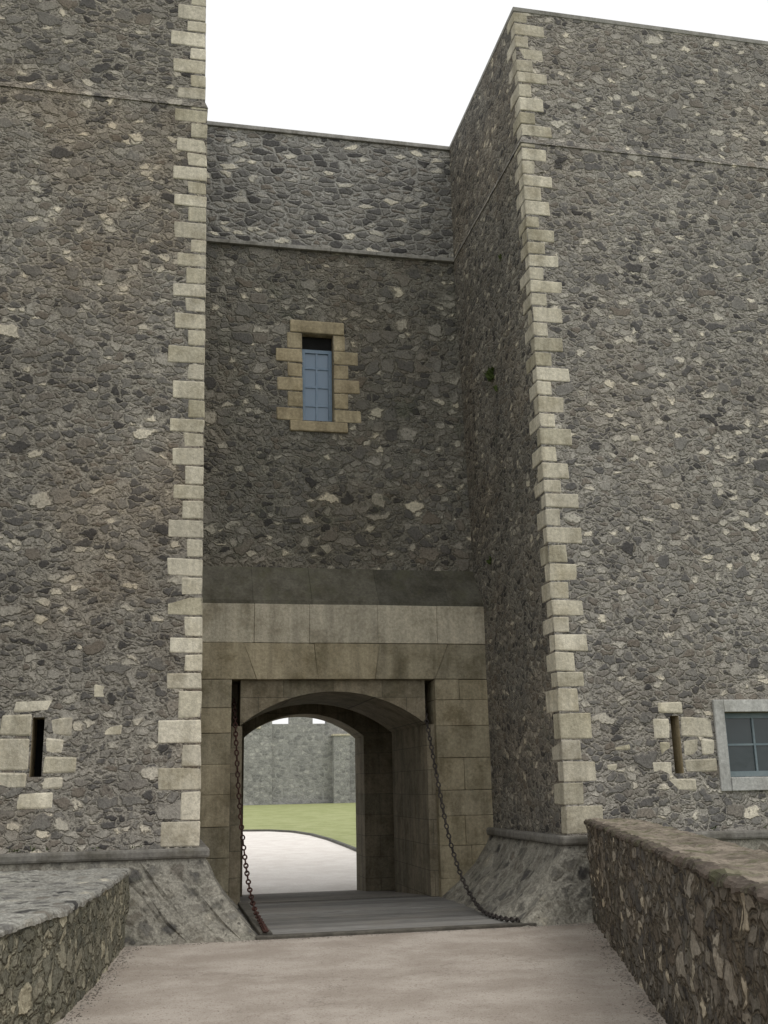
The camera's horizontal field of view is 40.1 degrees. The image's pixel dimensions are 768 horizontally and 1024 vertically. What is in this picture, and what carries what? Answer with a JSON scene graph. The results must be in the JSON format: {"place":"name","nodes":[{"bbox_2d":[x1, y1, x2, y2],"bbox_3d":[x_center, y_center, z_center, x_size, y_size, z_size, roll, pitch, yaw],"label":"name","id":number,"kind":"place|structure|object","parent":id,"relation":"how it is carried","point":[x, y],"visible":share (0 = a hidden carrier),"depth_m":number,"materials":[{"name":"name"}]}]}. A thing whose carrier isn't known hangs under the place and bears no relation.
{"place":"outdoors","nodes":[
{"label":"outdoors","id":0,"kind":"place"},
{"bbox_2d":[242,831,356,894],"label":"courtyard path","id":1,"kind":"structure","parent":0,"point":[283,862],"depth_m":24.50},
{"bbox_2d":[243,829,355,851],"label":"lawn kerb","id":2,"kind":"structure","parent":1,"relation":"on","point":[314,835],"depth_m":34.14,"materials":[{"name":"grey stone"}]},
{"bbox_2d":[243,803,355,846],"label":"lawn","id":3,"kind":"structure","parent":0,"point":[336,821],"depth_m":43.05,"materials":[{"name":"green plant"}]},
{"bbox_2d":[262,897,384,902],"bbox_3d":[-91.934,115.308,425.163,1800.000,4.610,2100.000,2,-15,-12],"label":"ground","id":4,"kind":"structure","parent":0,"point":[315,900],"depth_m":18.21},
{"bbox_2d":[0,868,130,1023],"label":"stone parapet wall","id":5,"kind":"structure","parent":4,"relation":"on","point":[62,939],"depth_m":7.96,"materials":[{"name":"grey stone"}]},
{"bbox_2d":[0,0,206,853],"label":"tower wall","id":6,"kind":"structure","parent":4,"relation":"on","point":[91,304],"depth_m":13.06,"materials":[{"name":"stone"}]},
{"bbox_2d":[0,79,207,114],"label":"string","id":7,"kind":"object","parent":6,"relation":"on","point":[97,93],"visible":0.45,"depth_m":14.26,"materials":[{"name":"grey stone"}]},
{"bbox_2d":[0,858,256,946],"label":"plinth","id":8,"kind":"structure","parent":4,"relation":"on","point":[180,901],"depth_m":11.53,"materials":[{"name":"grey stone"}]},
{"bbox_2d":[0,839,209,864],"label":"base string","id":9,"kind":"object","parent":8,"relation":"on","point":[202,851],"visible":0.45,"depth_m":11.64,"materials":[{"name":"grey stone"}]},
{"bbox_2d":[243,717,355,804],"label":"wall masonry","id":10,"kind":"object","parent":4,"relation":"on","point":[300,760],"depth_m":58.56,"materials":[{"name":"grey stone"}]},
{"bbox_2d":[256,726,349,735],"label":"coping","id":11,"kind":"object","parent":10,"relation":"attached to","point":[331,734],"visible":0.61,"depth_m":58.98,"materials":[{"name":"stone"}]},
{"bbox_2d":[201,680,487,904],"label":"gate passage arches","id":12,"kind":"structure","parent":4,"relation":"on","point":[382,723],"depth_m":16.94,"materials":[{"name":"beige stone"}]},
{"bbox_2d":[441,835,767,926],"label":"plinth","id":13,"kind":"structure","parent":4,"relation":"on","point":[538,883],"depth_m":13.03,"materials":[{"name":"grey stone"}]},
{"bbox_2d":[486,827,767,845],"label":"base string","id":14,"kind":"object","parent":13,"relation":"on","point":[564,840],"visible":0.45,"depth_m":13.22,"materials":[{"name":"grey stone"}]},
{"bbox_2d":[449,11,767,835],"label":"tower wall","id":15,"kind":"structure","parent":4,"relation":"on","point":[661,297],"depth_m":15.05,"materials":[{"name":"stone"}]},
{"bbox_2d":[206,126,453,257],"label":"recess wall","id":16,"kind":"structure","parent":15,"relation":"attached to","point":[270,187],"depth_m":18.89,"materials":[{"name":"grey stone"}]},
{"bbox_2d":[207,121,449,150],"bbox_3d":[-1.532,-6.182,21.668,5.000,0.080,5.330,2,-15,-12],"label":"recess coping","id":17,"kind":"object","parent":16,"relation":"on","point":[322,135],"visible":0.04,"depth_m":19.14,"materials":[{"name":"grey stone"}]},
{"bbox_2d":[0,435,716,808],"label":"loophole dressings","id":18,"kind":"structure","parent":15,"relation":"attached to","point":[14,753],"depth_m":11.96,"materials":[{"name":"stone"}]},
{"bbox_2d":[158,0,602,846],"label":"quoins","id":19,"kind":"object","parent":15,"relation":"attached to","point":[570,730],"visible":0.85,"depth_m":13.72,"materials":[{"name":"stone"}]},
{"bbox_2d":[8,254,766,851],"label":"wall weeds","id":20,"kind":"object","parent":15,"relation":"attached to","point":[490,376],"depth_m":16.21,"materials":[{"name":"green plant"}]},
{"bbox_2d":[449,7,767,149],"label":"coping","id":21,"kind":"object","parent":15,"relation":"on","point":[629,24],"visible":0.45,"depth_m":16.60,"materials":[{"name":"grey stone"}]},
{"bbox_2d":[454,136,767,260],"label":"string","id":22,"kind":"object","parent":15,"relation":"on","point":[604,148],"visible":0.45,"depth_m":15.91,"materials":[{"name":"grey stone"}]},
{"bbox_2d":[712,699,767,790],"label":"guardroom window surround","id":23,"kind":"object","parent":15,"relation":"attached to","point":[728,782],"visible":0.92,"depth_m":13.56,"materials":[{"name":"grey stone"}]},
{"bbox_2d":[724,713,767,776],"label":"guardroom window frame","id":24,"kind":"object","parent":23,"relation":"in","point":[747,738],"visible":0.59,"depth_m":13.80,"materials":[{"name":"glass"}]},
{"bbox_2d":[584,818,767,1023],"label":"stone parapet wall","id":25,"kind":"structure","parent":4,"relation":"on","point":[680,919],"depth_m":6.47,"materials":[{"name":"grey stone"}]},
{"bbox_2d":[240,890,424,902],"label":"passage floor","id":26,"kind":"structure","parent":0,"point":[308,896],"depth_m":16.87,"materials":[{"name":"grey stone"}]},
{"bbox_2d":[200,603,492,896],"bbox_3d":[-0.642,3.651,15.800,4.551,4.472,0.610,2,-15,-12],"label":"gate front masonry","id":27,"kind":"object","parent":26,"relation":"on","point":[442,648],"visible":0.64,"depth_m":15.82,"materials":[{"name":"beige stone"}]},
{"bbox_2d":[232,698,268,932],"bbox_3d":[-1.760,3.711,13.696,0.117,2.888,3.937,2,-15,-14],"label":"drawbridge chain","id":28,"kind":"object","parent":27,"relation":"hanging from","point":[263,927],"visible":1,"depth_m":14.11,"materials":[{"name":"brown metal"}]},
{"bbox_2d":[202,566,482,606],"bbox_3d":[-0.677,1.176,16.509,4.848,0.679,0.679,2,-15,-12],"label":"weathering ledge","id":29,"kind":"object","parent":27,"relation":"on","point":[270,585],"visible":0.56,"depth_m":16.37,"materials":[{"name":"grey stone"}]},
{"bbox_2d":[424,702,519,922],"bbox_3d":[1.042,3.820,14.266,0.123,2.930,3.947,2,-15,-13],"label":"drawbridge chain","id":30,"kind":"object","parent":27,"relation":"hanging from","point":[495,916],"visible":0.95,"depth_m":14.50,"materials":[{"name":"black metal"}]},
{"bbox_2d":[202,243,472,571],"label":"recess wall","id":31,"kind":"structure","parent":0,"point":[383,485],"depth_m":17.50,"materials":[{"name":"grey stone"}]},
{"bbox_2d":[276,320,360,432],"bbox_3d":[-1.127,-2.256,17.818,1.438,2.042,0.470,2,-15,-12],"label":"chamber window surround","id":32,"kind":"object","parent":31,"relation":"attached to","point":[344,388],"visible":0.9,"depth_m":17.67,"materials":[{"name":"beige stone"}]},
{"bbox_2d":[302,349,331,420],"bbox_3d":[-1.143,-2.104,17.843,0.520,1.345,0.060,2,-15,-12],"label":"chamber window frame","id":33,"kind":"object","parent":32,"relation":"in","point":[317,381],"visible":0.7,"depth_m":17.85,"materials":[{"name":"blue glass"}]},
{"bbox_2d":[302,337,331,350],"bbox_3d":[-1.175,-2.855,18.113,0.526,0.235,0.150,2,-15,-12],"label":"chamber window head","id":34,"kind":"object","parent":32,"relation":"in","point":[321,344],"visible":0.71,"depth_m":18.04},
{"bbox_2d":[206,237,453,262],"bbox_3d":[-0.969,-4.570,18.698,5.000,0.129,0.480,2,-15,-12],"label":"string course","id":35,"kind":"object","parent":31,"relation":"attached to","point":[326,250],"visible":0.33,"depth_m":18.46,"materials":[{"name":"grey stone"}]},
{"bbox_2d":[55,923,666,1023],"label":"road","id":36,"kind":"structure","parent":0,"point":[240,972],"depth_m":8.81,"materials":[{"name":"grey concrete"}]},
{"bbox_2d":[237,896,536,939],"bbox_3d":[-0.278,5.291,13.442,3.450,0.400,3.800,2,-15,-12],"label":"drawbridge","id":37,"kind":"object","parent":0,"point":[327,918],"visible":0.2,"depth_m":13.15,"materials":[{"name":"wood"}]},
{"bbox_2d":[205,0,767,723],"label":"sky","id":38,"kind":"structure","parent":0,"point":[396,70],"materials":[{"name":"white"}]}
]}

